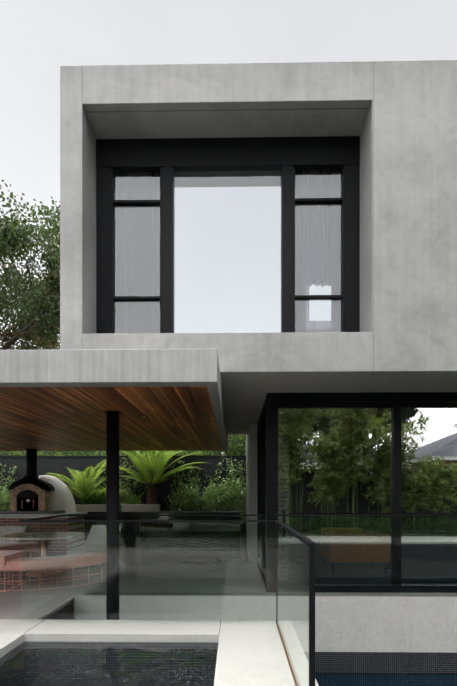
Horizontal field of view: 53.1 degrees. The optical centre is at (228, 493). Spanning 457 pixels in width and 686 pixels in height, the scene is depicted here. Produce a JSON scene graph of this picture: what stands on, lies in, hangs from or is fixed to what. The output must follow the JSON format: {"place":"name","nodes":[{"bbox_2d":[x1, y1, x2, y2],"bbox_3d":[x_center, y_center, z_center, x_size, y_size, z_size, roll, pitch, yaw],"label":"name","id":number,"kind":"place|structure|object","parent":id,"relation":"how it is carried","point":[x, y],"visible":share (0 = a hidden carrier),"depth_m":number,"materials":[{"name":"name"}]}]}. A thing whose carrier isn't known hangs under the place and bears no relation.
{"place":"outdoors","nodes":[
{"label":"outdoors","id":0,"kind":"place"},
{"bbox_2d":[8,448,54,510],"bbox_3d":[-4.972,-0.300,11.577,1.000,1.634,0.513,0,0,1],"label":"oven","id":1,"kind":"object","parent":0,"point":[30,491],"visible":0.88,"depth_m":11.36,"materials":[{"name":"brown brick"}]},
{"bbox_2d":[40,598,73,619],"bbox_3d":[3.297,2.882,3.078,11.880,2.670,7.250,0,0,1],"label":"pool shell","id":2,"kind":"object","parent":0,"point":[66,604],"depth_m":6.44},
{"bbox_2d":[104,410,121,619],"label":"canopy column","id":3,"kind":"structure","parent":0,"point":[112,464],"depth_m":6.20,"materials":[{"name":"black metal"}]},
{"bbox_2d":[0,349,227,450],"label":"canopy roof","id":4,"kind":"structure","parent":3,"relation":"on","point":[118,368],"depth_m":4.62,"materials":[{"name":"grey concrete"}]},
{"bbox_2d":[0,387,223,450],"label":"wood ceiling","id":5,"kind":"structure","parent":4,"relation":"attached to","point":[44,418],"depth_m":6.83,"materials":[{"name":"brown wood"}]},
{"bbox_2d":[0,415,223,455],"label":"ceiling downlights","id":6,"kind":"object","parent":5,"relation":"in","point":[142,416],"visible":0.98,"depth_m":9.09,"materials":[{"name":"black metal"}]},
{"bbox_2d":[0,545,456,618],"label":"terrace floor","id":7,"kind":"structure","parent":0,"point":[11,607],"depth_m":7.85,"materials":[{"name":"grey concrete"}]},
{"bbox_2d":[0,550,26,591],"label":"wire stool","id":8,"kind":"object","parent":7,"relation":"on","point":[6,555],"visible":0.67,"depth_m":7.36,"materials":[{"name":"metal"}]},
{"bbox_2d":[0,526,27,543],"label":"sun lounger","id":9,"kind":"object","parent":7,"relation":"on","point":[4,530],"visible":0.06,"depth_m":10.88,"materials":[{"name":"grey metal"}]},
{"bbox_2d":[0,542,38,555],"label":"curved bench","id":10,"kind":"object","parent":7,"relation":"on","point":[12,546],"visible":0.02,"depth_m":9.40,"materials":[{"name":"grey concrete"}]},
{"bbox_2d":[1,531,83,576],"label":"round table","id":11,"kind":"object","parent":7,"relation":"on","point":[16,536],"visible":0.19,"depth_m":8.43,"materials":[{"name":"concrete"}]},
{"bbox_2d":[0,510,87,554],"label":"outdoor counter","id":12,"kind":"object","parent":7,"relation":"on","point":[10,518],"visible":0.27,"depth_m":11.28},
{"bbox_2d":[38,475,75,512],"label":"oven dome","id":13,"kind":"structure","parent":12,"relation":"on","point":[61,497],"depth_m":11.92,"materials":[{"name":"white concrete"}]},
{"bbox_2d":[0,552,105,590],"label":"curved bench","id":14,"kind":"object","parent":7,"relation":"on","point":[16,564],"visible":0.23,"depth_m":7.36,"materials":[{"name":"pink metal"}]},
{"bbox_2d":[67,525,120,554],"bbox_3d":[-3.033,1.155,10.503,0.730,0.724,1.800,0,0,1],"label":"lounge chair","id":15,"kind":"object","parent":7,"relation":"on","point":[91,540],"depth_m":10.77,"materials":[{"name":"white fabric"}]},
{"bbox_2d":[85,511,139,547],"bbox_3d":[-5.385,1.017,12.965,7.050,1.000,0.750,0,0,1],"label":"cabinet","id":16,"kind":"object","parent":7,"relation":"on","point":[88,526],"depth_m":12.55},
{"bbox_2d":[42,459,124,503],"bbox_3d":[-3.910,0.258,12.852,2.649,2.535,2.186,0,0,-34],"label":"tree fern","id":17,"kind":"object","parent":16,"relation":"on","point":[85,484],"visible":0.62,"depth_m":12.79,"materials":[{"name":"green plant"}]},
{"bbox_2d":[75,504,159,511],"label":"planter troughs","id":18,"kind":"object","parent":16,"relation":"on","point":[125,507],"visible":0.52,"depth_m":12.59,"materials":[{"name":"grey concrete"}]},
{"bbox_2d":[80,491,230,510],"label":"planter plants","id":19,"kind":"object","parent":18,"relation":"in","point":[94,500],"visible":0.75,"depth_m":12.78,"materials":[{"name":"green plant"}]},
{"bbox_2d":[95,450,206,503],"bbox_3d":[-2.257,0.008,12.717,3.071,3.019,3.229,0,0,43],"label":"tree fern","id":20,"kind":"object","parent":16,"relation":"on","point":[151,469],"visible":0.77,"depth_m":12.59,"materials":[{"name":"green plant"}]},
{"bbox_2d":[0,457,245,544],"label":"fence","id":21,"kind":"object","parent":7,"relation":"on","point":[59,465],"depth_m":13.29,"materials":[{"name":"paint"}]},
{"bbox_2d":[0,456,245,456],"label":"black garden wall capping","id":22,"kind":"object","parent":21,"relation":"on","point":[121,456],"visible":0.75,"depth_m":13.29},
{"bbox_2d":[0,456,246,523],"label":"shrubs","id":23,"kind":"object","parent":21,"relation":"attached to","point":[213,502],"visible":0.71,"depth_m":13.04,"materials":[{"name":"green plant"}]},
{"bbox_2d":[139,500,240,550],"bbox_3d":[-0.999,0.852,12.331,2.680,1.331,0.760,0,0,1],"label":"outdoor kitchen counter","id":24,"kind":"object","parent":7,"relation":"on","point":[211,538],"visible":0.9,"depth_m":11.97,"materials":[{"name":"black stone"}]},
{"bbox_2d":[245,424,256,560],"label":"blade wall","id":25,"kind":"structure","parent":7,"relation":"on","point":[251,465],"depth_m":10.15,"materials":[{"name":"grey concrete"}]},
{"bbox_2d":[257,392,456,592],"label":"door frames","id":26,"kind":"structure","parent":7,"relation":"on","point":[395,401],"depth_m":6.99,"materials":[{"name":"black metal"}]},
{"bbox_2d":[259,408,456,584],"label":"door glass","id":27,"kind":"object","parent":26,"relation":"in","point":[335,460],"visible":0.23,"depth_m":7.04,"materials":[{"name":"clear glass"}]},
{"bbox_2d":[0,0,456,349],"label":"sky","id":28,"kind":"structure","parent":0,"point":[38,37],"materials":[{"name":"white"}]},
{"bbox_2d":[29,595,456,652],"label":"wall","id":29,"kind":"structure","parent":0,"point":[385,623],"depth_m":6.73,"materials":[{"name":"grey concrete"}]},
{"bbox_2d":[60,60,456,372],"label":"exterior wall","id":30,"kind":"structure","parent":0,"point":[415,216],"depth_m":5.80,"materials":[{"name":"grey concrete"}]},
{"bbox_2d":[85,61,373,371],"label":"box joints","id":31,"kind":"object","parent":30,"relation":"attached to","point":[296,109],"visible":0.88,"depth_m":5.91,"materials":[{"name":"grey concrete"}]},
{"bbox_2d":[220,372,456,433],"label":"soffit","id":32,"kind":"structure","parent":30,"relation":"attached to","point":[244,395],"depth_m":6.52,"materials":[{"name":"grey concrete"}]},
{"bbox_2d":[305,652,456,685],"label":"swimming pool","id":33,"kind":"structure","parent":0,"point":[385,668],"depth_m":6.71,"materials":[{"name":"blue tile"}]},
{"label":"ground","id":34,"kind":"structure","parent":0,"visible":0},
{"bbox_2d":[0,180,59,349],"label":"tree","id":35,"kind":"object","parent":34,"relation":"on","point":[37,322],"visible":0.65,"depth_m":19.08,"materials":[{"name":"green plant"}]},
{"bbox_2d":[0,435,245,455],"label":"hedge tree row","id":36,"kind":"object","parent":34,"relation":"in","point":[236,445],"visible":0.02,"depth_m":14.40,"materials":[{"name":"green plant"}]},
{"bbox_2d":[0,619,318,685],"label":"pool coping","id":37,"kind":"object","parent":34,"relation":"in","point":[250,653],"visible":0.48,"depth_m":4.92,"materials":[{"name":"beige stone"}]},
{"bbox_2d":[0,642,217,685],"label":"spa water","id":38,"kind":"structure","parent":37,"relation":"in","point":[168,654],"depth_m":4.92,"materials":[{"name":"grey liquid"}]},
{"bbox_2d":[20,514,456,685],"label":"railing frame","id":39,"kind":"object","parent":37,"relation":"on","point":[304,539],"visible":0.9,"depth_m":5.31,"materials":[{"name":"black metal"}]},
{"bbox_2d":[21,516,456,685],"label":"glass pool fence","id":40,"kind":"object","parent":37,"relation":"on","point":[287,600],"visible":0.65,"depth_m":5.33,"materials":[{"name":"clear glass"}]},
{"bbox_2d":[269,594,456,685],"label":"metal trim","id":41,"kind":"structure","parent":37,"relation":"on","point":[323,594],"depth_m":5.11,"materials":[{"name":"metal"}]},
{"bbox_3d":[3.497,-3.503,11.071,11.130,3.930,8.260,0,0,1],"label":"box","id":42,"kind":"object","parent":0,"visible":0},
{"bbox_2d":[174,171,280,186],"bbox_3d":[-0.006,-4.827,6.755,3.690,0.289,0.480,0,0,1],"label":"roller blind","id":43,"kind":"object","parent":42,"relation":"attached to","point":[225,183],"depth_m":6.83,"materials":[{"name":"grey fabric"}]},
{"bbox_2d":[96,136,359,333],"bbox_3d":[-0.011,-3.505,6.474,3.690,2.931,0.163,0,0,1],"label":"window frame","id":44,"kind":"object","parent":42,"relation":"attached to","point":[287,157],"visible":0.88,"depth_m":6.41,"materials":[{"name":"black metal"}]},
{"bbox_2d":[114,169,341,332],"bbox_3d":[-0.010,-3.366,6.505,3.308,2.533,0.020,0,0,1],"label":"window glass","id":45,"kind":"object","parent":44,"relation":"on","point":[244,186],"visible":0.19,"depth_m":6.51,"materials":[{"name":"clear glass"}]},
{"bbox_2d":[115,170,340,332],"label":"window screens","id":46,"kind":"object","parent":44,"relation":"attached to","point":[155,243],"depth_m":6.55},
{"bbox_2d":[309,283,330,286],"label":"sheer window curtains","id":47,"kind":"object","parent":42,"relation":"attached to","point":[320,284],"depth_m":6.73,"materials":[{"name":"white fabric"}]}
]}

